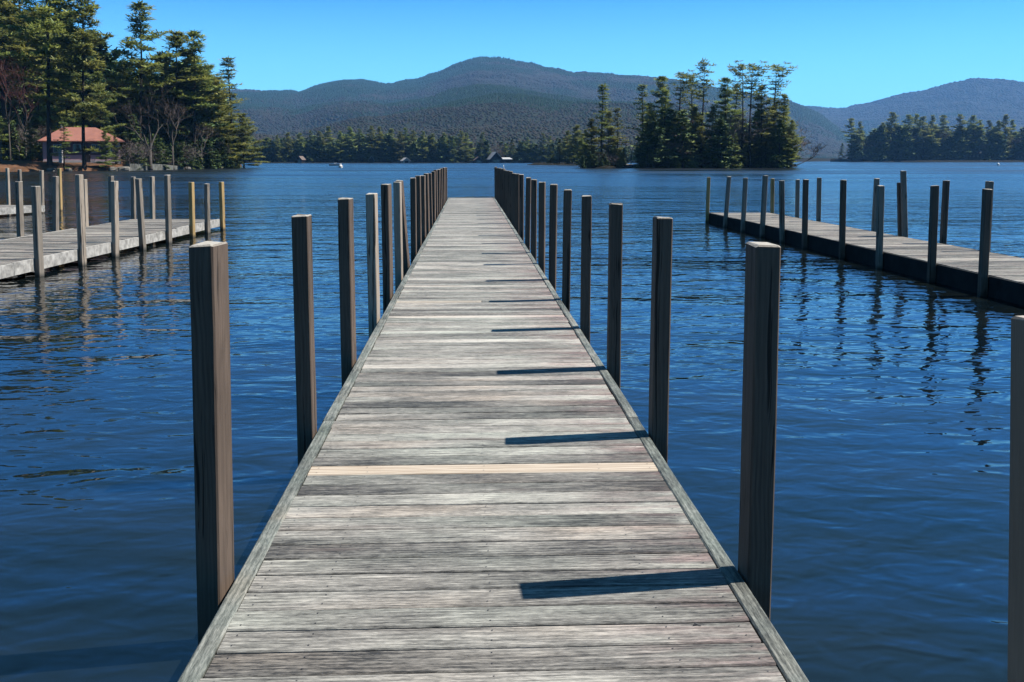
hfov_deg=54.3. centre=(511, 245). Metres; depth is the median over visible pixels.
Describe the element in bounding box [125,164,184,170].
retaining wall
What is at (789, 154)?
bushy pine
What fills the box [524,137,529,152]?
bushy pine
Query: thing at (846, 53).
sky
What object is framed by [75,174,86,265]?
dock post
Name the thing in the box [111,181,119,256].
dock post
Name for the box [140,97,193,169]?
bare tree
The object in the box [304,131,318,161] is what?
hemlock
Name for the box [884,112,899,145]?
white pine
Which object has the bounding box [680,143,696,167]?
hemlock
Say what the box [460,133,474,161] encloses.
bushy pine
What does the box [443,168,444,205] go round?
dock post
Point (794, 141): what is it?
bushy pine
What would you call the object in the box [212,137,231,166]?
bare shrub
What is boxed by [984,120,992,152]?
hemlock
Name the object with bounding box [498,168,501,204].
dock post
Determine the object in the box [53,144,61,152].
window
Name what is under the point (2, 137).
bare tree
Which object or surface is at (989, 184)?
dock post
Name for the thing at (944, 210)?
dock post
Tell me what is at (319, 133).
white pine
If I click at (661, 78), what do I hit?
white pine
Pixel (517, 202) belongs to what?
dock post
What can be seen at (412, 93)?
mountain
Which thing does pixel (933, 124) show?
bushy pine
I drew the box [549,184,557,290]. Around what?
dock post
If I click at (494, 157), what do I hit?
boathouse
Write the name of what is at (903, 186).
dock post
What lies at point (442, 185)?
dock post
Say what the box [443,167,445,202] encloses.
dock post
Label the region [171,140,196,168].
bare shrub
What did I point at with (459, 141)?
white pine
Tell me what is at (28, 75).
white pine
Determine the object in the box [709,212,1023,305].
side dock
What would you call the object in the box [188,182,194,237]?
dock post
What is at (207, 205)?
dock post
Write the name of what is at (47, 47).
white pine
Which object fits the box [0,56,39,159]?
budding tree
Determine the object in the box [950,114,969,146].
white pine
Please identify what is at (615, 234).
dock post
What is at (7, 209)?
side dock
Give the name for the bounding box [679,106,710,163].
bushy pine
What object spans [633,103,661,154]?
bushy pine
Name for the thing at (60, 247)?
side dock
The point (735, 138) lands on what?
hemlock
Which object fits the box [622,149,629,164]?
bushy pine
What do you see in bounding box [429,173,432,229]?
dock post
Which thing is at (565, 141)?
bushy pine
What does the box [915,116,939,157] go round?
white pine
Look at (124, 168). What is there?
rock
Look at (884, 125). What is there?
bushy pine
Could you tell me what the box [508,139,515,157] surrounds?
hemlock
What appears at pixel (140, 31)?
white pine
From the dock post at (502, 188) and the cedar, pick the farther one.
the cedar
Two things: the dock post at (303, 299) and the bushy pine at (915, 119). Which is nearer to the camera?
the dock post at (303, 299)
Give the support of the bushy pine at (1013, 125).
on the headland ground at (918, 160)
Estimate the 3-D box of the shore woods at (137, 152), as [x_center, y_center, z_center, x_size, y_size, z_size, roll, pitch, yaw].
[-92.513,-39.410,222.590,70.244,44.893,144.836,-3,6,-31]
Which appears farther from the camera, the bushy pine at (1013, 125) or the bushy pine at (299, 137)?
the bushy pine at (1013, 125)
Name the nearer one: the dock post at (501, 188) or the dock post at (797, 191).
the dock post at (797, 191)
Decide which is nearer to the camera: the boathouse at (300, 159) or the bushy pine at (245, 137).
the bushy pine at (245, 137)
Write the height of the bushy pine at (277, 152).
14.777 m
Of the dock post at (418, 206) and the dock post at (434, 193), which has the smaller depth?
the dock post at (418, 206)
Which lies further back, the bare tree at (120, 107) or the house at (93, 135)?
the bare tree at (120, 107)
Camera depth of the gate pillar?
157.16 m
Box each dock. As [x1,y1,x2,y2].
[0,205,44,214]
[0,219,219,278]
[178,197,808,681]
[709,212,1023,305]
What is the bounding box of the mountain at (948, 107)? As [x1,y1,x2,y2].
[806,77,1023,135]
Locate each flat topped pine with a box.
[669,69,699,150]
[682,72,702,132]
[692,58,717,166]
[727,60,752,166]
[741,60,773,166]
[765,61,798,124]
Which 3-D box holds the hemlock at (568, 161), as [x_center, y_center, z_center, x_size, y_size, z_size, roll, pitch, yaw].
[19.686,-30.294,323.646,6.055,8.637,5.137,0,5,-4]
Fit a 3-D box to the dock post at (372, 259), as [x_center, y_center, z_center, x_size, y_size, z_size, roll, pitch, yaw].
[-1.317,0.820,9.575,0.112,2.644,0.145,0,5,4]
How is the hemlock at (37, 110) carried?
on the shore ground at (23, 165)
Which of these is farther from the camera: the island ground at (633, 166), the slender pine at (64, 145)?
the island ground at (633, 166)
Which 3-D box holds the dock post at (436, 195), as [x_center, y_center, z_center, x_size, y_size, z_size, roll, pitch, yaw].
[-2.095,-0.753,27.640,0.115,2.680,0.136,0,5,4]
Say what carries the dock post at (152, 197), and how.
in the lake water
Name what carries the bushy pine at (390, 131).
on the bank
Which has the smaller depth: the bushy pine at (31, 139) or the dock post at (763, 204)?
the dock post at (763, 204)
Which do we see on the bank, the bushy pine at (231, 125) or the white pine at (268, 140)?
the white pine at (268, 140)
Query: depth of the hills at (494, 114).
1202.07 m
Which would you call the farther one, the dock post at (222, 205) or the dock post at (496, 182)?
the dock post at (496, 182)
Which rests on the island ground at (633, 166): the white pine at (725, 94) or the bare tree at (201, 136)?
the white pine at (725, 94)
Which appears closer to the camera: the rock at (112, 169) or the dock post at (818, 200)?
the dock post at (818, 200)
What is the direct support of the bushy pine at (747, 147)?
on the island ground at (633, 166)
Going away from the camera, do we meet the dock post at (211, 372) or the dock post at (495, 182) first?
the dock post at (211, 372)
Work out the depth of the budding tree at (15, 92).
161.62 m
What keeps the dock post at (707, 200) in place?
in the lake water
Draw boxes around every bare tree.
[0,110,13,160]
[92,71,131,155]
[99,78,186,169]
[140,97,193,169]
[173,122,220,165]
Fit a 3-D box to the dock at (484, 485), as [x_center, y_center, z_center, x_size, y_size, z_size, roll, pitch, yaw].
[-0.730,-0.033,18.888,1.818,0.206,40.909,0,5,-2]
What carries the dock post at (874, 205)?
in the lake water
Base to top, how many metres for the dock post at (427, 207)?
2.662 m
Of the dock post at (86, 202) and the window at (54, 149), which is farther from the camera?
the window at (54, 149)
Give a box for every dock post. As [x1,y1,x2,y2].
[5,168,10,204]
[15,181,23,236]
[17,170,21,180]
[31,186,43,276]
[39,170,43,212]
[52,176,58,231]
[57,168,62,210]
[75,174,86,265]
[84,179,88,226]
[108,176,113,222]
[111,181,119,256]
[131,177,135,218]
[135,178,145,249]
[149,177,154,218]
[164,175,171,243]
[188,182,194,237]
[189,241,233,644]
[204,183,210,233]
[219,182,224,229]
[291,214,316,464]
[338,198,356,386]
[366,193,379,337]
[381,184,392,313]
[393,182,402,291]
[396,180,409,277]
[410,178,416,262]
[415,176,421,252]
[420,175,425,243]
[424,173,429,236]
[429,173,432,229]
[431,171,435,223]
[434,170,437,218]
[437,169,439,215]
[439,169,441,211]
[440,168,442,208]
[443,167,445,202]
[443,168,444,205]
[446,167,446,200]
[494,167,496,198]
[495,168,496,200]
[497,168,498,201]
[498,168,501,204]
[500,169,501,207]
[502,169,504,209]
[503,170,506,213]
[506,171,508,218]
[509,171,512,223]
[512,173,515,227]
[515,174,518,234]
[519,174,523,241]
[525,177,530,250]
[531,179,536,261]
[538,182,545,273]
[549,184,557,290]
[562,189,571,311]
[580,195,591,342]
[607,203,622,388]
[648,216,672,464]
[705,177,710,222]
[723,176,730,226]
[738,242,780,619]
[740,178,747,231]
[759,175,767,236]
[770,178,773,212]
[779,180,784,242]
[795,179,799,217]
[802,179,808,248]
[816,178,821,221]
[839,180,846,258]
[871,178,879,231]
[875,185,884,268]
[897,182,901,235]
[900,171,907,237]
[927,185,938,282]
[939,180,949,243]
[977,189,991,295]
[985,181,993,249]
[1007,315,1023,681]
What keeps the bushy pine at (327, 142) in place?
on the bank
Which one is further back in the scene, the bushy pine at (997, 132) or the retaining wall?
the bushy pine at (997, 132)
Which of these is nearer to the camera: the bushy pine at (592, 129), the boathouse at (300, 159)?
the bushy pine at (592, 129)
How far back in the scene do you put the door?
163.19 m
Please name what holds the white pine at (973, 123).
on the headland ground at (918, 160)
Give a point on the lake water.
(890, 557)
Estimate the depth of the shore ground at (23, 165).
154.12 m
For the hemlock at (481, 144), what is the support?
on the bank
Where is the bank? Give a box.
[242,158,841,162]
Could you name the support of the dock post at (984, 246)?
in the lake water
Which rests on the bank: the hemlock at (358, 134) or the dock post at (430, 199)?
the hemlock at (358, 134)
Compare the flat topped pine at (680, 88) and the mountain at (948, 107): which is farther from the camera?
the mountain at (948, 107)
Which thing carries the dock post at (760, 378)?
in the lake water
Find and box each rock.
[108,167,117,170]
[116,166,129,170]
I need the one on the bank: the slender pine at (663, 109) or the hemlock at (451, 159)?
the hemlock at (451, 159)
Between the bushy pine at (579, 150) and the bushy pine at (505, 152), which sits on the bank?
the bushy pine at (505, 152)
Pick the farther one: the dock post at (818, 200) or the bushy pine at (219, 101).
the bushy pine at (219, 101)
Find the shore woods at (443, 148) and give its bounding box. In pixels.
[239,133,637,162]
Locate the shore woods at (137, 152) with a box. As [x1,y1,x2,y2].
[0,0,250,169]
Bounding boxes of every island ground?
[527,162,577,164]
[580,164,796,167]
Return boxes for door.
[86,150,90,161]
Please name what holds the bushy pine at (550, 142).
on the bank
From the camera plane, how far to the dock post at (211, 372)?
3.50 m
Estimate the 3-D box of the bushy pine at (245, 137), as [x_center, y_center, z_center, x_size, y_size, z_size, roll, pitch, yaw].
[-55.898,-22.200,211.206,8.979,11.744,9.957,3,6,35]
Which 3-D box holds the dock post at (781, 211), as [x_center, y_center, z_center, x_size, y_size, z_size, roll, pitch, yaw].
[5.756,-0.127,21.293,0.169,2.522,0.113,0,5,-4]
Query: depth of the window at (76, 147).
162.36 m
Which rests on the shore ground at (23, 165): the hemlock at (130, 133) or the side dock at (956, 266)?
the hemlock at (130, 133)
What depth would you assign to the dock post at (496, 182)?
37.82 m
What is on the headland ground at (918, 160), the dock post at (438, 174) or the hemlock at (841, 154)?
the hemlock at (841, 154)
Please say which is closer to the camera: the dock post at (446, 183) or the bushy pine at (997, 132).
the dock post at (446, 183)
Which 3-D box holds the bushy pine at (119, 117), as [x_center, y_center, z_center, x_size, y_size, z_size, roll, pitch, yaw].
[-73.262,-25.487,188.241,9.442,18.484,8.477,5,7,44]
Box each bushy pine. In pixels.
[0,116,9,153]
[16,122,39,160]
[40,54,87,137]
[87,70,125,158]
[94,130,120,168]
[101,61,144,158]
[110,135,121,163]
[188,64,256,160]
[202,79,244,151]
[234,112,270,167]
[271,135,284,161]
[281,132,296,161]
[292,133,306,159]
[320,126,338,159]
[332,131,346,161]
[337,126,357,161]
[372,127,386,161]
[383,128,397,160]
[392,131,406,161]
[417,131,428,161]
[426,133,438,161]
[435,133,451,156]
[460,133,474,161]
[502,143,508,156]
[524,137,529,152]
[541,136,554,159]
[559,131,576,158]
[565,125,587,162]
[571,138,587,163]
[577,118,603,158]
[597,111,629,155]
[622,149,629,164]
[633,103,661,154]
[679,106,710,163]
[696,106,718,166]
[709,115,733,155]
[736,134,756,166]
[757,93,805,159]
[762,103,787,162]
[776,141,796,164]
[781,119,801,166]
[855,121,867,159]
[875,122,892,154]
[911,113,922,141]
[927,115,940,156]
[974,119,984,143]
[989,121,1008,159]
[991,114,1020,158]
[1006,120,1018,157]
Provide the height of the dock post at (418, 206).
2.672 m
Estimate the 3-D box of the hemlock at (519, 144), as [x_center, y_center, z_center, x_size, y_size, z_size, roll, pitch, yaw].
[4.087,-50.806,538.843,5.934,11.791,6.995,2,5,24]
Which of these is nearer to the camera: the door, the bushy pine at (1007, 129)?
the door
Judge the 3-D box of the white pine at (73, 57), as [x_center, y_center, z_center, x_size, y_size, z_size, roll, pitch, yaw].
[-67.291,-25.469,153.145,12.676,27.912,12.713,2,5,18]
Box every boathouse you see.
[296,156,305,162]
[400,158,410,162]
[473,157,482,162]
[486,152,512,162]
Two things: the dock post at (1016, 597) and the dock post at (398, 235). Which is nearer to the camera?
the dock post at (1016, 597)
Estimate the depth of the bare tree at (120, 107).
187.95 m
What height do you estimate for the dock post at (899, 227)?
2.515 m
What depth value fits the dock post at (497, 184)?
36.03 m
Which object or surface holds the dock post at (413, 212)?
in the lake water
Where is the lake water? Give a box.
[0,161,1023,681]
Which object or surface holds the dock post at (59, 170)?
in the lake water
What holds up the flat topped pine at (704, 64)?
on the island ground at (633, 166)
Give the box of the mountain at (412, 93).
[223,56,850,158]
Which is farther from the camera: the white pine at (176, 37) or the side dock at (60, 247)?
the white pine at (176, 37)
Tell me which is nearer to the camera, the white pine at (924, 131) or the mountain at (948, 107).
the white pine at (924, 131)
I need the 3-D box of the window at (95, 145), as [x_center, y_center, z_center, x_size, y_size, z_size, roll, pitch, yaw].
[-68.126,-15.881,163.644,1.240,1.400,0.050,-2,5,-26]
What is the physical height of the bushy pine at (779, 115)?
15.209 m
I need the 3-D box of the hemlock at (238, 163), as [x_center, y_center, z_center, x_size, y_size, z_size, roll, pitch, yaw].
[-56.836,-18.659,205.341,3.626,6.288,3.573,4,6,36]
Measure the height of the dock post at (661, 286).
2.658 m
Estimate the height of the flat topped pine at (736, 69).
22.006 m
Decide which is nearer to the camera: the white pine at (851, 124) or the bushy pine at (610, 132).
the bushy pine at (610, 132)
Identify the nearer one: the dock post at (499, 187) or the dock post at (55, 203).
the dock post at (55, 203)
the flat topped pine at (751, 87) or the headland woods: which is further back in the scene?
the headland woods
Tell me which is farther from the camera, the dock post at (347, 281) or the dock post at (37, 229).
the dock post at (37, 229)
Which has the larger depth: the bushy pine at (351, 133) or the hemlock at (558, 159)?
the bushy pine at (351, 133)
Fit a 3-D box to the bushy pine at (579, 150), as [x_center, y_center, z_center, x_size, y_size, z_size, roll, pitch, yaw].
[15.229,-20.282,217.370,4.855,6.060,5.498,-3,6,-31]
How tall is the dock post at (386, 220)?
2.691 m
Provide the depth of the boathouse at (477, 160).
530.09 m
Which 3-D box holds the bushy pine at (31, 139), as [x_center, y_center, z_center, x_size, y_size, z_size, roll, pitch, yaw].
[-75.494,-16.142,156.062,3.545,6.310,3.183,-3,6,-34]
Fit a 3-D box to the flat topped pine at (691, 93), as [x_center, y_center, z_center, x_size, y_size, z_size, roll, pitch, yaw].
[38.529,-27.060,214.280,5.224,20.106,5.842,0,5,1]
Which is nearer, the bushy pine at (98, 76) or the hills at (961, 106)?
the bushy pine at (98, 76)
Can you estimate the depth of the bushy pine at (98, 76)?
170.23 m
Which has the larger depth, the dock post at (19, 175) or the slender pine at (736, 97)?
the slender pine at (736, 97)
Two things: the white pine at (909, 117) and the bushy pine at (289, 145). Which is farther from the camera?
the white pine at (909, 117)
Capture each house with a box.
[37,127,124,163]
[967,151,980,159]
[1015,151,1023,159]
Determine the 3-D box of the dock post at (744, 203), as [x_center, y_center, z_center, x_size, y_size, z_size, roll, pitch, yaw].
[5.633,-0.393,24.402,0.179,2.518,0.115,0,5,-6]
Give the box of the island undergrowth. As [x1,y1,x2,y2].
[577,108,819,168]
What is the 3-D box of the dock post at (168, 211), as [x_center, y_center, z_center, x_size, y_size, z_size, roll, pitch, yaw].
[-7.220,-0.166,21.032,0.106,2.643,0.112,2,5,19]
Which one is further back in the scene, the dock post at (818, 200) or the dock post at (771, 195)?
the dock post at (771, 195)
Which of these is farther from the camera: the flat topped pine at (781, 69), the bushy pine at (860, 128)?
the bushy pine at (860, 128)
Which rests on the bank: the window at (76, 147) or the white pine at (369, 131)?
the white pine at (369, 131)
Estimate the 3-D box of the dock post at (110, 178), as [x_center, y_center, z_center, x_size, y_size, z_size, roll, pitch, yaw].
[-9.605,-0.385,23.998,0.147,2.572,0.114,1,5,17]
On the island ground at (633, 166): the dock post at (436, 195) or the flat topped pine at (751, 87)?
the flat topped pine at (751, 87)
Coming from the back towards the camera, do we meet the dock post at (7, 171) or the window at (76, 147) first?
the window at (76, 147)
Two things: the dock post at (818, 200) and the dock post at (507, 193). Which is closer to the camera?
the dock post at (818, 200)
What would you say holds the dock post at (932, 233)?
in the lake water
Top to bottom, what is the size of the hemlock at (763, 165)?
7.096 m
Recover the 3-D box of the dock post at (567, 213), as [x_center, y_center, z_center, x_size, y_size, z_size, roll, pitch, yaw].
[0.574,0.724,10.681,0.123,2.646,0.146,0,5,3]
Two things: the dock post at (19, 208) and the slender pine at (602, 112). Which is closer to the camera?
the dock post at (19, 208)
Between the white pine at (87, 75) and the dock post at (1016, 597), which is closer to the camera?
the dock post at (1016, 597)
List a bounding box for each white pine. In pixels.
[0,0,46,118]
[0,0,61,134]
[0,0,107,165]
[25,0,128,170]
[26,0,95,127]
[93,0,181,137]
[127,29,223,141]
[159,29,230,146]
[260,137,270,160]
[313,131,325,156]
[363,125,378,154]
[407,130,417,158]
[454,130,467,161]
[643,76,683,128]
[703,77,748,134]
[742,84,776,166]
[841,118,861,159]
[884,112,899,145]
[899,114,915,133]
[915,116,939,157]
[934,115,951,142]
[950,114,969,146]
[965,115,985,144]
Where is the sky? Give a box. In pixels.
[8,0,1023,107]
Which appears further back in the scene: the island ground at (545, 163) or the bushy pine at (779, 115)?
the island ground at (545, 163)
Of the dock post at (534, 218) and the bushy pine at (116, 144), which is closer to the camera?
the dock post at (534, 218)
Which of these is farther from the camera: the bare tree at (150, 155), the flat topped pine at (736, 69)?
the flat topped pine at (736, 69)
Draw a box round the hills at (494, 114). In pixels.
[228,69,842,151]
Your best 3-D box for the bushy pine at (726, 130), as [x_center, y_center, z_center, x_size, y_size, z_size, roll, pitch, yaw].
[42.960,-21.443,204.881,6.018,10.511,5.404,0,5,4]
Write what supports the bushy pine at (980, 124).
on the headland ground at (918, 160)
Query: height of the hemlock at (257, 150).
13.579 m
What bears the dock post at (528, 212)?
in the lake water
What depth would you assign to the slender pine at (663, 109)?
204.07 m
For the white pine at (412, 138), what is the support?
on the bank
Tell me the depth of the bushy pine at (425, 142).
536.73 m
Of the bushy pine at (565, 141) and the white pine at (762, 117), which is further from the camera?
the bushy pine at (565, 141)
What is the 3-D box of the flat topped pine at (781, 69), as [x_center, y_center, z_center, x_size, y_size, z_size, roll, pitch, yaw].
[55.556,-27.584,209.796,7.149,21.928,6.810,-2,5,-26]
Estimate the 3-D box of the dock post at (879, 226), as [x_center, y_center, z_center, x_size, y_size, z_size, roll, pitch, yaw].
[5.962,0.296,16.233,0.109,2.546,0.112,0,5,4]
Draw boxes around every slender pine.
[52,122,78,170]
[217,55,248,162]
[592,84,615,152]
[609,108,631,161]
[624,84,656,166]
[655,88,673,156]
[722,82,744,137]
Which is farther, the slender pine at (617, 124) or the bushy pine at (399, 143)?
the bushy pine at (399, 143)
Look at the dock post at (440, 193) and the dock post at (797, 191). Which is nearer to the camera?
the dock post at (797, 191)
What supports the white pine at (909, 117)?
on the headland ground at (918, 160)
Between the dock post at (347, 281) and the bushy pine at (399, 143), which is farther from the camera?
the bushy pine at (399, 143)
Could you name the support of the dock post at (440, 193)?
in the lake water
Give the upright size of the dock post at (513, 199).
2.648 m
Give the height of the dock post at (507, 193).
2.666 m
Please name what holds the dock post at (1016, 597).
in the lake water
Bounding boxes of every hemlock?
[16,81,56,136]
[121,114,140,158]
[175,92,209,144]
[231,139,241,167]
[250,139,261,160]
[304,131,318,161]
[354,128,364,161]
[396,128,411,161]
[447,136,457,162]
[474,132,488,160]
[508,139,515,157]
[514,141,523,161]
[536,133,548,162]
[547,147,555,163]
[555,139,566,162]
[564,140,576,163]
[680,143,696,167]
[725,131,744,167]
[755,134,776,167]
[838,143,845,158]
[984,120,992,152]
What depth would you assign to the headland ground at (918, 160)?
761.80 m
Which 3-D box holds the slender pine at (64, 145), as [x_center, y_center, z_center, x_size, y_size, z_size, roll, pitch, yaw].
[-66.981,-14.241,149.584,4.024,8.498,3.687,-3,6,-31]
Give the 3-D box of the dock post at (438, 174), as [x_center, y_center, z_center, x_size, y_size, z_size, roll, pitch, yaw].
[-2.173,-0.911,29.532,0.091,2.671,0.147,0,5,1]
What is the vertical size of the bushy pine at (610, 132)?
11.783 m
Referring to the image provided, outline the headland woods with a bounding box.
[844,125,1023,160]
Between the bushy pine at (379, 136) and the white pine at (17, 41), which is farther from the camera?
the bushy pine at (379, 136)
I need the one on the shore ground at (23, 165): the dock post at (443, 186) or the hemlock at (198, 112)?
the hemlock at (198, 112)
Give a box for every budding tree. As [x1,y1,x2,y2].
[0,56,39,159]
[2,68,40,159]
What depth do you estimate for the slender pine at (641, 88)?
204.15 m
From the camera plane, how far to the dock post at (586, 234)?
8.76 m
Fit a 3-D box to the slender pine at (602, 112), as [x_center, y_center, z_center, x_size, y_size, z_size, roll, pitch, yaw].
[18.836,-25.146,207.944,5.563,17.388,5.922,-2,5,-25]
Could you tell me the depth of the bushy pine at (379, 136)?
540.27 m
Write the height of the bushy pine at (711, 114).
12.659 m
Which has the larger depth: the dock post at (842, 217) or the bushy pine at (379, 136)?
the bushy pine at (379, 136)
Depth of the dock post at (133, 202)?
25.33 m
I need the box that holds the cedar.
[612,145,620,165]
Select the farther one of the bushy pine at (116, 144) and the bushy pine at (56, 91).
the bushy pine at (56, 91)
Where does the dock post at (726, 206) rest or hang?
in the lake water
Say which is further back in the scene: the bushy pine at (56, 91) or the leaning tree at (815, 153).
the leaning tree at (815, 153)
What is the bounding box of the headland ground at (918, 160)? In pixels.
[830,159,1023,161]
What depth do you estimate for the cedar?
204.92 m
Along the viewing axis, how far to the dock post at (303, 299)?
5.42 m
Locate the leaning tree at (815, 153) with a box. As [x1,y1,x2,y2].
[795,143,826,165]
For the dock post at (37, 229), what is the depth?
15.02 m
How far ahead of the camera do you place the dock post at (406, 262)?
14.52 m
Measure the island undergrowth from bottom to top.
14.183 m
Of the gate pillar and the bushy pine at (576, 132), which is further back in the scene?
the bushy pine at (576, 132)
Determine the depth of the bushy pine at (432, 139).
540.16 m
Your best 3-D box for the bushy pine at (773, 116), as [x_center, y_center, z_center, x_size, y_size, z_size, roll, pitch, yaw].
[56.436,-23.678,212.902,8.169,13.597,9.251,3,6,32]
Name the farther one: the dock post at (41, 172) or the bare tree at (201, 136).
the bare tree at (201, 136)
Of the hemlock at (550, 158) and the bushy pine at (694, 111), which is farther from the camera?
the hemlock at (550, 158)
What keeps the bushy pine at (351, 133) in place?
on the bank
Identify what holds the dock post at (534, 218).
in the lake water
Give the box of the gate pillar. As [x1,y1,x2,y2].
[58,150,62,162]
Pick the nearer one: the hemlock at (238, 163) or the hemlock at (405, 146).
the hemlock at (238, 163)
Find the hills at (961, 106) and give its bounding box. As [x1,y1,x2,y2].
[841,82,1023,135]
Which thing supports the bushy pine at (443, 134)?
on the bank
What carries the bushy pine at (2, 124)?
on the shore ground at (23, 165)
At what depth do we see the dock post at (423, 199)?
19.96 m
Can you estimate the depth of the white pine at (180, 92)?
190.90 m
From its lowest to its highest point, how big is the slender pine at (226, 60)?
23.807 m
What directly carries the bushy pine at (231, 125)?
on the shore ground at (23, 165)
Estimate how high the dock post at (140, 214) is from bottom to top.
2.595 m
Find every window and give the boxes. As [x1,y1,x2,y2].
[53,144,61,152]
[73,144,80,152]
[91,144,99,152]
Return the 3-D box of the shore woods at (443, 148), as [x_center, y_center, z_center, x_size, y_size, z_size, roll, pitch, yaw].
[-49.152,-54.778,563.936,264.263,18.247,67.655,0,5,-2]
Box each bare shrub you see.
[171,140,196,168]
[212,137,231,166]
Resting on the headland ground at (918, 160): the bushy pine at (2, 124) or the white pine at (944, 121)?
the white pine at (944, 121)
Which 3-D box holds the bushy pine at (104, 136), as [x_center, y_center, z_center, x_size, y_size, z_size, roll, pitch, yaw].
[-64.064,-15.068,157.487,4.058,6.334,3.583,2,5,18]
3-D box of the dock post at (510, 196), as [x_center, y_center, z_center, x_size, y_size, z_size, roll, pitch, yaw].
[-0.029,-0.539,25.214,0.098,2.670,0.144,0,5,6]
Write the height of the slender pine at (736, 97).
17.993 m
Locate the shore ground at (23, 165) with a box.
[0,158,241,171]
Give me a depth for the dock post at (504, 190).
28.68 m
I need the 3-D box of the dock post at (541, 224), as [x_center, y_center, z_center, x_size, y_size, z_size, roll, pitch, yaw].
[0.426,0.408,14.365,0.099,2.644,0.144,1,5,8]
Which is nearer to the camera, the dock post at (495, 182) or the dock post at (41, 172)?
the dock post at (41, 172)
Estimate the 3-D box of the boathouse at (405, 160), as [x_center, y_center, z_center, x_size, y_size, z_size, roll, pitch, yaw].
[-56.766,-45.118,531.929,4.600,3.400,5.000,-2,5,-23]
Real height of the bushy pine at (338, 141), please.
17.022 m
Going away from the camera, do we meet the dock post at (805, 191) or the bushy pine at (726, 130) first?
the dock post at (805, 191)
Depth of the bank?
538.75 m
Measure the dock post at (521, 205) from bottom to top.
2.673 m

